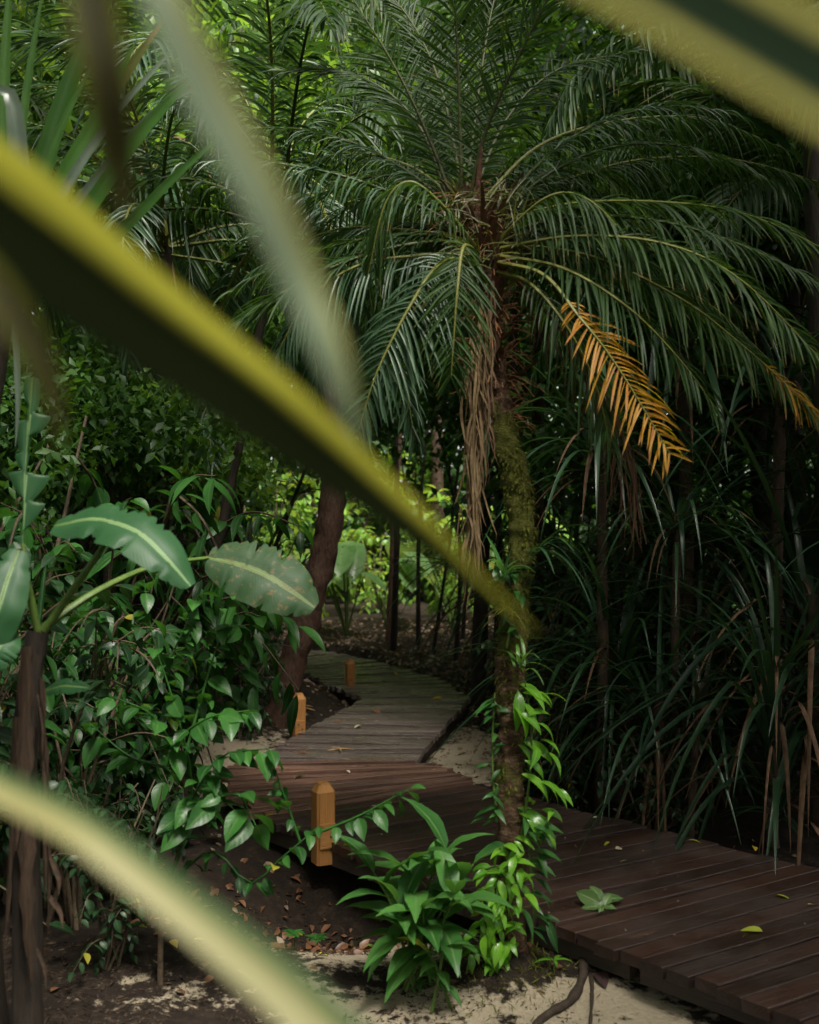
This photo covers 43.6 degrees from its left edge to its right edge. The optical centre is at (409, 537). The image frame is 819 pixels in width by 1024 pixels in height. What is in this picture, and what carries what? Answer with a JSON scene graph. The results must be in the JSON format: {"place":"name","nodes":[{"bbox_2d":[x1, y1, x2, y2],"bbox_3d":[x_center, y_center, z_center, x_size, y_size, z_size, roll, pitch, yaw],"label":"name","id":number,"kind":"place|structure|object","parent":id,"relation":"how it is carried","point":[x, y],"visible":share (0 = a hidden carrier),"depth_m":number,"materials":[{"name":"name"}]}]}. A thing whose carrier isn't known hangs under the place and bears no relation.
{"place":"outdoors","nodes":[
{"label":"outdoors","id":0,"kind":"place"},
{"bbox_2d":[0,543,818,1023],"bbox_3d":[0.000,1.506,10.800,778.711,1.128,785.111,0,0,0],"label":"ground","id":1,"kind":"structure","parent":0,"point":[354,989],"depth_m":4.66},
{"bbox_2d":[0,550,132,934],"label":"shrub","id":2,"kind":"object","parent":1,"relation":"on","point":[53,588],"visible":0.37,"depth_m":4.25,"materials":[{"name":"green plant"}]},
{"bbox_2d":[0,389,135,756],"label":"shrub","id":3,"kind":"object","parent":1,"relation":"on","point":[11,528],"visible":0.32,"depth_m":5.44,"materials":[{"name":"green plant"}]},
{"bbox_2d":[0,359,161,580],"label":"tree","id":4,"kind":"object","parent":1,"relation":"on","point":[38,450],"visible":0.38,"depth_m":5.67,"materials":[{"name":"green plant"}]},
{"bbox_2d":[0,645,185,842],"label":"shrub","id":5,"kind":"object","parent":1,"relation":"on","point":[153,711],"visible":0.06,"depth_m":5.54,"materials":[{"name":"green plant"}]},
{"bbox_2d":[0,609,191,904],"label":"shrub","id":6,"kind":"object","parent":1,"relation":"on","point":[50,663],"visible":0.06,"depth_m":4.96,"materials":[{"name":"green plant"}]},
{"bbox_2d":[37,730,159,901],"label":"shrub","id":7,"kind":"object","parent":1,"relation":"on","point":[133,805],"visible":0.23,"depth_m":5.05,"materials":[{"name":"green plant"}]},
{"bbox_2d":[0,315,197,626],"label":"tree","id":8,"kind":"object","parent":1,"relation":"on","point":[79,374],"visible":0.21,"depth_m":6.41,"materials":[{"name":"green plant"}]},
{"bbox_2d":[0,606,201,929],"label":"shrub","id":9,"kind":"object","parent":1,"relation":"on","point":[70,906],"visible":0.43,"depth_m":4.49,"materials":[{"name":"green plant"}]},
{"bbox_2d":[0,485,207,776],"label":"shrub","id":10,"kind":"object","parent":1,"relation":"on","point":[123,601],"visible":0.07,"depth_m":5.82,"materials":[{"name":"green plant"}]},
{"bbox_2d":[0,0,210,1023],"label":"screw pine","id":11,"kind":"object","parent":1,"relation":"on","point":[92,193],"visible":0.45,"depth_m":3.39,"materials":[{"name":"green plant"}]},
{"bbox_2d":[0,577,215,862],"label":"shrub","id":12,"kind":"object","parent":1,"relation":"on","point":[79,733],"visible":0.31,"depth_m":5.32,"materials":[{"name":"green plant"}]},
{"bbox_2d":[40,780,203,982],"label":"shrub","id":13,"kind":"object","parent":1,"relation":"on","point":[125,909],"visible":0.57,"depth_m":4.06,"materials":[{"name":"green plant"}]},
{"bbox_2d":[0,474,269,817],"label":"shrub","id":14,"kind":"object","parent":1,"relation":"on","point":[247,624],"visible":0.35,"depth_m":5.46,"materials":[{"name":"green plant"}]},
{"bbox_2d":[0,352,290,672],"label":"tree","id":15,"kind":"object","parent":1,"relation":"on","point":[145,440],"visible":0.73,"depth_m":6.25,"materials":[{"name":"green plant"}]},
{"bbox_2d":[12,312,298,628],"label":"tree","id":16,"kind":"object","parent":1,"relation":"on","point":[269,344],"visible":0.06,"depth_m":7.88,"materials":[{"name":"green plant"}]},
{"bbox_2d":[0,377,318,1023],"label":"banana plant","id":17,"kind":"object","parent":1,"relation":"on","point":[269,578],"visible":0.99,"depth_m":3.20,"materials":[{"name":"green plant"}]},
{"bbox_2d":[9,465,326,846],"bbox_3d":[-1.504,0.755,6.196,2.085,2.443,2.592,0,0,27],"label":"shrub","id":18,"kind":"object","parent":1,"relation":"on","point":[208,618],"visible":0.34,"depth_m":5.99,"materials":[{"name":"green plant"}]},
{"bbox_2d":[0,0,341,575],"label":"palm tree","id":19,"kind":"object","parent":1,"relation":"on","point":[128,6],"visible":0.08,"depth_m":9.50,"materials":[{"name":"green plant"}]},
{"bbox_2d":[50,372,293,775],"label":"tree","id":20,"kind":"object","parent":1,"relation":"on","point":[252,457],"visible":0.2,"depth_m":6.85,"materials":[{"name":"green plant"}]},
{"bbox_2d":[0,0,378,759],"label":"palm tree","id":21,"kind":"object","parent":1,"relation":"on","point":[148,166],"visible":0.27,"depth_m":6.72,"materials":[{"name":"green plant"}]},
{"bbox_2d":[0,0,390,478],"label":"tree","id":22,"kind":"object","parent":1,"relation":"on","point":[215,32],"visible":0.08,"depth_m":12.34,"materials":[{"name":"green plant"}]},
{"bbox_2d":[22,18,383,630],"bbox_3d":[-2.067,-1.080,7.968,3.562,5.757,3.606,0,0,-16],"label":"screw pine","id":23,"kind":"object","parent":1,"relation":"on","point":[137,175],"visible":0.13,"depth_m":7.94,"materials":[{"name":"green plant"}]},
{"bbox_2d":[10,0,434,710],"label":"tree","id":24,"kind":"object","parent":1,"relation":"on","point":[310,156],"visible":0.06,"depth_m":8.17,"materials":[{"name":"green plant"}]},
{"bbox_2d":[0,0,450,505],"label":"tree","id":25,"kind":"object","parent":1,"relation":"on","point":[69,128],"visible":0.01,"depth_m":9.13,"materials":[{"name":"green plant"}]},
{"bbox_2d":[10,0,451,532],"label":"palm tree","id":26,"kind":"object","parent":1,"relation":"on","point":[240,29],"visible":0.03,"depth_m":14.14,"materials":[{"name":"green plant"}]},
{"bbox_2d":[172,419,302,742],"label":"tree","id":27,"kind":"object","parent":1,"relation":"on","point":[267,483],"visible":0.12,"depth_m":8.34,"materials":[{"name":"green plant"}]},
{"bbox_2d":[195,621,285,740],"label":"shrub","id":28,"kind":"object","parent":1,"relation":"on","point":[267,680],"visible":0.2,"depth_m":8.56,"materials":[{"name":"green plant"}]},
{"bbox_2d":[82,579,424,985],"bbox_3d":[-0.617,0.976,3.886,1.359,1.636,0.537,0,0,0],"label":"shrub","id":29,"kind":"object","parent":1,"relation":"on","point":[192,811],"visible":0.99,"depth_m":3.85,"materials":[{"name":"green plant"}]},
{"bbox_2d":[0,0,534,1023],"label":"variegated plant","id":30,"kind":"object","parent":1,"relation":"on","point":[70,258],"visible":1,"depth_m":0.50,"materials":[{"name":"green plant"}]},
{"bbox_2d":[10,841,533,993],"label":"wet litter","id":31,"kind":"object","parent":1,"relation":"on","point":[342,947],"visible":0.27,"depth_m":5.06,"materials":[{"name":"brown plant"}]},
{"bbox_2d":[0,0,563,804],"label":"palm tree","id":32,"kind":"object","parent":1,"relation":"on","point":[310,12],"visible":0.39,"depth_m":6.11,"materials":[{"name":"green plant"}]},
{"bbox_2d":[244,471,346,559],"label":"shrub","id":33,"kind":"object","parent":1,"relation":"on","point":[305,508],"visible":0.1,"depth_m":18.75,"materials":[{"name":"green plant"}]},
{"bbox_2d":[70,0,528,727],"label":"palm tree","id":34,"kind":"object","parent":1,"relation":"on","point":[328,532],"visible":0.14,"depth_m":8.70,"materials":[{"name":"green plant"}]},
{"bbox_2d":[246,509,363,619],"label":"shrub","id":35,"kind":"object","parent":1,"relation":"on","point":[286,549],"visible":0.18,"depth_m":16.91,"materials":[{"name":"green plant"}]},
{"bbox_2d":[2,889,616,1023],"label":"soil debris","id":36,"kind":"object","parent":1,"relation":"on","point":[403,992],"visible":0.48,"depth_m":3.96,"materials":[{"name":"brown soil"}]},
{"bbox_2d":[293,541,385,636],"bbox_3d":[-1.012,0.776,15.343,1.411,1.451,1.852,0,0,-27],"label":"elephant ear","id":37,"kind":"object","parent":1,"relation":"on","point":[351,555],"visible":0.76,"depth_m":14.92},
{"bbox_2d":[287,466,430,602],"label":"shrub","id":38,"kind":"object","parent":1,"relation":"on","point":[368,522],"visible":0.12,"depth_m":20.62,"materials":[{"name":"green plant"}]},
{"bbox_2d":[345,529,410,613],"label":"shrub","id":39,"kind":"object","parent":1,"relation":"on","point":[368,593],"visible":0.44,"depth_m":18.22,"materials":[{"name":"green plant"}]},
{"bbox_2d":[246,296,510,610],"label":"tree","id":40,"kind":"object","parent":1,"relation":"on","point":[388,434],"visible":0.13,"depth_m":10.90,"materials":[{"name":"green plant"}]},
{"bbox_2d":[366,334,399,651],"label":"tree","id":41,"kind":"object","parent":1,"relation":"on","point":[394,621],"visible":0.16,"depth_m":13.89,"materials":[{"name":"brown plant"}]},
{"bbox_2d":[365,545,434,626],"bbox_3d":[-0.275,0.769,15.916,1.298,1.335,1.703,0,0,4],"label":"elephant ear","id":42,"kind":"object","parent":1,"relation":"on","point":[404,569],"visible":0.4,"depth_m":15.57},
{"bbox_2d":[0,0,816,609],"bbox_3d":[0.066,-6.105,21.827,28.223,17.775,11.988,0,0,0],"label":"forest","id":43,"kind":"object","parent":1,"relation":"on","point":[376,530],"depth_m":21.21,"materials":[{"name":"green plant"}]},
{"bbox_2d":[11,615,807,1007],"bbox_3d":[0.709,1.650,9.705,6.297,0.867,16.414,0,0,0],"label":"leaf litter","id":44,"kind":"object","parent":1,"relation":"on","point":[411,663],"visible":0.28,"depth_m":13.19,"materials":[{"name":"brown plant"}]},
{"bbox_2d":[282,0,576,600],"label":"tree","id":45,"kind":"object","parent":1,"relation":"on","point":[439,473],"visible":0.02,"depth_m":20.39,"materials":[{"name":"green plant"}]},
{"bbox_2d":[403,334,456,644],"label":"tree","id":46,"kind":"object","parent":1,"relation":"on","point":[418,607],"visible":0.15,"depth_m":14.30,"materials":[{"name":"brown plant"}]},
{"bbox_2d":[336,797,526,1002],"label":"ginger plant","id":47,"kind":"object","parent":1,"relation":"on","point":[445,886],"visible":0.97,"depth_m":3.92,"materials":[{"name":"green plant"}]},
{"bbox_2d":[400,918,472,1012],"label":"ginger plant","id":48,"kind":"object","parent":1,"relation":"on","point":[443,977],"visible":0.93,"depth_m":3.81,"materials":[{"name":"green plant"}]},
{"bbox_2d":[348,447,527,604],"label":"shrub","id":49,"kind":"object","parent":1,"relation":"on","point":[427,490],"visible":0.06,"depth_m":20.42,"materials":[{"name":"green plant"}]},
{"bbox_2d":[408,518,472,615],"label":"shrub","id":50,"kind":"object","parent":1,"relation":"on","point":[449,584],"visible":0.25,"depth_m":17.40,"materials":[{"name":"green plant"}]},
{"bbox_2d":[385,192,505,641],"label":"tree","id":51,"kind":"object","parent":1,"relation":"on","point":[388,613],"visible":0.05,"depth_m":14.59,"materials":[{"name":"brown plant"}]},
{"bbox_2d":[342,286,598,628],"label":"tree","id":52,"kind":"object","parent":1,"relation":"on","point":[443,455],"visible":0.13,"depth_m":12.48,"materials":[{"name":"green plant"}]},
{"bbox_2d":[329,415,629,694],"bbox_3d":[1.214,0.268,12.005,3.735,3.567,4.136,0,0,38],"label":"strap plant","id":53,"kind":"object","parent":1,"relation":"on","point":[494,583],"visible":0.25,"depth_m":11.60,"materials":[{"name":"green plant"}]},
{"bbox_2d":[231,0,732,708],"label":"palm tree","id":54,"kind":"object","parent":1,"relation":"on","point":[479,616],"visible":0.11,"depth_m":10.40,"materials":[{"name":"green plant"}]},
{"bbox_2d":[151,0,818,953],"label":"palm tree","id":55,"kind":"object","parent":1,"relation":"on","point":[471,214],"visible":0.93,"depth_m":4.20,"materials":[{"name":"green plant"}]},
{"bbox_2d":[471,693,510,825],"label":"climbing vine","id":56,"kind":"object","parent":55,"relation":"attached to","point":[487,704],"visible":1,"depth_m":4.15,"materials":[{"name":"green plant"}]},
{"bbox_2d":[512,680,572,849],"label":"climbing vine","id":57,"kind":"object","parent":55,"relation":"attached to","point":[525,718],"visible":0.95,"depth_m":4.11,"materials":[{"name":"green plant"}]},
{"bbox_2d":[522,816,563,952],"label":"climbing vine","id":58,"kind":"object","parent":55,"relation":"attached to","point":[544,868],"visible":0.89,"depth_m":4.09,"materials":[{"name":"green plant"}]},
{"bbox_2d":[526,524,611,608],"bbox_3d":[0.630,0.117,4.022,0.318,0.338,0.445,0,0,0],"label":"epiphyte","id":59,"kind":"object","parent":55,"relation":"attached to","point":[541,545],"visible":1,"depth_m":4.06,"materials":[{"name":"green plant"}]},
{"bbox_2d":[405,292,586,694],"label":"tree","id":60,"kind":"object","parent":1,"relation":"on","point":[456,420],"visible":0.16,"depth_m":11.16,"materials":[{"name":"green plant"}]},
{"bbox_2d":[461,841,538,975],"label":"climbing vine","id":61,"kind":"object","parent":1,"relation":"on","point":[496,955],"visible":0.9,"depth_m":4.02,"materials":[{"name":"green plant"}]},
{"bbox_2d":[220,649,818,1023],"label":"boardwalk","id":62,"kind":"structure","parent":1,"relation":"on","point":[690,962],"depth_m":5.06,"materials":[{"name":"brown wood"}]},
{"bbox_2d":[311,780,334,865],"bbox_3d":[-0.453,1.508,5.415,0.105,0.425,0.125,0,0,-28],"label":"wooden post","id":63,"kind":"object","parent":62,"relation":"on","point":[323,804],"visible":0.82,"depth_m":5.38,"materials":[{"name":"orange wood"}]},
{"bbox_2d":[576,886,622,912],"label":"leaf sprig","id":64,"kind":"object","parent":62,"relation":"on","point":[593,898],"visible":1,"depth_m":4.44,"materials":[{"name":"green plant"}]},
{"bbox_2d":[310,9,735,552],"bbox_3d":[0.856,-1.484,9.533,5.115,6.721,4.216,0,0,0],"label":"tree","id":65,"kind":"object","parent":1,"relation":"on","point":[514,152],"visible":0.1,"depth_m":8.87,"materials":[{"name":"green plant"}]},
{"bbox_2d":[363,934,683,1023],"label":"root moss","id":66,"kind":"object","parent":1,"relation":"on","point":[533,965],"visible":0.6,"depth_m":4.00,"materials":[{"name":"green plant"}]},
{"bbox_2d":[401,457,666,714],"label":"strap plant","id":67,"kind":"object","parent":1,"relation":"on","point":[576,533],"visible":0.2,"depth_m":10.24,"materials":[{"name":"green plant"}]},
{"bbox_2d":[367,98,710,688],"bbox_3d":[1.317,-1.206,10.944,3.837,6.200,3.884,0,0,42],"label":"screw pine","id":68,"kind":"object","parent":1,"relation":"on","point":[540,402],"visible":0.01,"depth_m":11.17,"materials":[{"name":"green plant"}]},
{"bbox_2d":[443,474,657,685],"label":"shrub","id":69,"kind":"object","parent":1,"relation":"on","point":[453,510],"visible":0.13,"depth_m":10.38,"materials":[{"name":"green plant"}]},
{"bbox_2d":[490,656,626,786],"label":"shrub","id":70,"kind":"object","parent":1,"relation":"on","point":[546,744],"visible":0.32,"depth_m":7.14,"materials":[{"name":"green plant"}]},
{"bbox_2d":[488,460,630,662],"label":"shrub","id":71,"kind":"object","parent":1,"relation":"on","point":[585,518],"visible":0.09,"depth_m":11.81,"materials":[{"name":"green plant"}]},
{"bbox_2d":[532,957,588,1023],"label":"root","id":72,"kind":"object","parent":1,"relation":"on","point":[574,995],"visible":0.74,"depth_m":3.90,"materials":[{"name":"brown plant"}]},
{"bbox_2d":[522,694,600,812],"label":"shrub","id":73,"kind":"object","parent":1,"relation":"on","point":[579,767],"visible":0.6,"depth_m":6.73,"materials":[{"name":"green plant"}]},
{"bbox_2d":[403,474,797,825],"bbox_3d":[1.409,0.799,6.945,2.955,2.548,2.668,0,0,0],"label":"strap plant","id":74,"kind":"object","parent":1,"relation":"on","point":[624,653],"visible":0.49,"depth_m":6.78,"materials":[{"name":"green plant"}]},
{"bbox_2d":[429,310,775,811],"bbox_3d":[1.336,0.281,6.871,1.997,3.188,1.973,0,0,-40],"label":"screw pine","id":75,"kind":"object","parent":1,"relation":"on","point":[593,462],"visible":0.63,"depth_m":6.71,"materials":[{"name":"green plant"}]},
{"bbox_2d":[444,473,761,756],"bbox_3d":[1.751,0.682,8.511,2.935,2.802,3.250,0,0,-25],"label":"strap plant","id":76,"kind":"object","parent":1,"relation":"on","point":[615,620],"visible":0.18,"depth_m":8.23,"materials":[{"name":"green plant"}]},
{"bbox_2d":[522,585,688,782],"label":"shrub","id":77,"kind":"object","parent":1,"relation":"on","point":[565,630],"visible":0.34,"depth_m":7.49,"materials":[{"name":"green plant"}]},
{"bbox_2d":[399,0,811,666],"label":"tree","id":78,"kind":"object","parent":1,"relation":"on","point":[559,36],"visible":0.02,"depth_m":10.29,"materials":[{"name":"green plant"}]},
{"bbox_2d":[427,1,790,728],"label":"screw pine","id":79,"kind":"object","parent":1,"relation":"on","point":[567,53],"visible":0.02,"depth_m":9.39,"materials":[{"name":"green plant"}]},
{"bbox_2d":[408,408,812,691],"bbox_3d":[3.224,0.114,10.118,5.679,5.314,5.196,0,0,38],"label":"strap plant","id":80,"kind":"object","parent":1,"relation":"on","point":[697,504],"visible":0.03,"depth_m":10.31,"materials":[{"name":"green plant"}]},
{"bbox_2d":[406,369,815,810],"bbox_3d":[1.895,0.486,8.861,4.543,4.251,4.156,0,0,29],"label":"strap plant","id":81,"kind":"object","parent":1,"relation":"on","point":[649,513],"visible":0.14,"depth_m":8.32,"materials":[{"name":"green plant"}]},
{"bbox_2d":[459,292,767,752],"bbox_3d":[1.806,-0.090,8.255,2.776,3.910,2.470,0,0,0],"label":"tree","id":82,"kind":"object","parent":1,"relation":"on","point":[541,432],"visible":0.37,"depth_m":8.26,"materials":[{"name":"green plant"}]},
{"bbox_2d":[431,0,818,478],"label":"palm tree","id":83,"kind":"object","parent":1,"relation":"on","point":[810,134],"visible":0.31,"depth_m":5.88,"materials":[{"name":"green plant"}]},
{"bbox_2d":[449,0,804,742],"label":"tree","id":84,"kind":"object","parent":1,"relation":"on","point":[629,78],"visible":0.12,"depth_m":7.91,"materials":[{"name":"green plant"}]},
{"bbox_2d":[453,0,810,738],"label":"palm tree","id":85,"kind":"object","parent":1,"relation":"on","point":[763,418],"visible":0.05,"depth_m":8.32,"materials":[{"name":"green plant"}]},
{"bbox_2d":[474,440,818,825],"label":"strap plant","id":86,"kind":"object","parent":1,"relation":"on","point":[699,634],"visible":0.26,"depth_m":6.97,"materials":[{"name":"green plant"}]},
{"bbox_2d":[590,707,716,832],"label":"shrub","id":87,"kind":"object","parent":1,"relation":"on","point":[644,770],"visible":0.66,"depth_m":6.12,"materials":[{"name":"green plant"}]},
{"bbox_2d":[502,77,807,706],"bbox_3d":[2.797,-0.761,7.488,4.035,5.183,4.270,0,0,34],"label":"palm tree","id":88,"kind":"object","parent":1,"relation":"on","point":[792,297],"visible":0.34,"depth_m":7.35,"materials":[{"name":"green plant"}]},
{"bbox_2d":[498,554,815,842],"bbox_3d":[1.549,0.993,6.392,2.134,2.038,2.364,0,0,-28],"label":"strap plant","id":89,"kind":"object","parent":1,"relation":"on","point":[661,684],"visible":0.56,"depth_m":6.28,"materials":[{"name":"green plant"}]},
{"bbox_2d":[520,126,811,778],"bbox_3d":[1.873,-0.343,7.662,2.740,4.428,2.774,0,0,-24],"label":"palm tree","id":90,"kind":"object","parent":1,"relation":"on","point":[683,403],"visible":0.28,"depth_m":7.45,"materials":[{"name":"green plant"}]},
{"bbox_2d":[532,347,818,865],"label":"strap plant","id":91,"kind":"object","parent":1,"relation":"on","point":[804,584],"visible":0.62,"depth_m":6.07,"materials":[{"name":"green plant"}]},
{"bbox_2d":[532,322,818,833],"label":"strap plant","id":92,"kind":"object","parent":1,"relation":"on","point":[802,512],"visible":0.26,"depth_m":7.14,"materials":[{"name":"green plant"}]},
{"bbox_2d":[541,444,810,816],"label":"screw pine","id":93,"kind":"object","parent":1,"relation":"on","point":[681,535],"visible":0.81,"depth_m":6.47,"materials":[{"name":"green plant"}]},
{"bbox_2d":[538,264,815,741],"bbox_3d":[2.901,-0.354,8.730,3.543,4.449,2.918,0,0,0],"label":"tree","id":94,"kind":"object","parent":1,"relation":"on","point":[739,464],"visible":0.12,"depth_m":8.45,"materials":[{"name":"green plant"}]},
{"bbox_2d":[561,508,818,874],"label":"strap plant","id":95,"kind":"object","parent":1,"relation":"on","point":[775,742],"visible":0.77,"depth_m":5.75,"materials":[{"name":"green plant"}]},
{"bbox_2d":[568,451,815,722],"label":"shrub","id":96,"kind":"object","parent":1,"relation":"on","point":[752,544],"visible":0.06,"depth_m":8.85,"materials":[{"name":"green plant"}]},
{"bbox_2d":[687,708,702,838],"bbox_3d":[1.691,1.414,6.055,0.104,0.873,0.057,0,0,0],"label":"stump","id":97,"kind":"object","parent":1,"relation":"on","point":[692,787],"visible":0.5,"depth_m":6.04,"materials":[{"name":"brown wood"}]},
{"bbox_2d":[629,644,760,741],"bbox_3d":[1.754,0.885,6.046,0.768,0.506,0.663,0,0,-39],"label":"bromeliad","id":98,"kind":"object","parent":97,"relation":"on","point":[699,693],"visible":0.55,"depth_m":6.03,"materials":[{"name":"green plant"}]},
{"bbox_2d":[585,390,818,839],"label":"strap plant","id":99,"kind":"object","parent":1,"relation":"on","point":[754,728],"visible":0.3,"depth_m":6.22,"materials":[{"name":"green plant"}]},
{"bbox_2d":[593,0,818,386],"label":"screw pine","id":100,"kind":"object","parent":1,"relation":"on","point":[795,153],"visible":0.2,"depth_m":6.93,"materials":[{"name":"green plant"}]},
{"bbox_2d":[600,0,818,127],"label":"variegated plant","id":101,"kind":"object","parent":1,"relation":"on","point":[769,49],"visible":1,"depth_m":0.32,"materials":[{"name":"yellow plant"}]},
{"bbox_2d":[630,115,810,377],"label":"tree","id":102,"kind":"object","parent":1,"relation":"on","point":[774,244],"visible":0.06,"depth_m":7.80,"materials":[{"name":"green plant"}]},
{"bbox_2d":[641,611,800,810],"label":"shrub","id":103,"kind":"object","parent":1,"relation":"on","point":[729,731],"visible":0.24,"depth_m":6.56,"materials":[{"name":"green plant"}]},
{"bbox_2d":[629,312,816,793],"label":"screw pine","id":104,"kind":"object","parent":1,"relation":"on","point":[778,417],"visible":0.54,"depth_m":6.74,"materials":[{"name":"green plant"}]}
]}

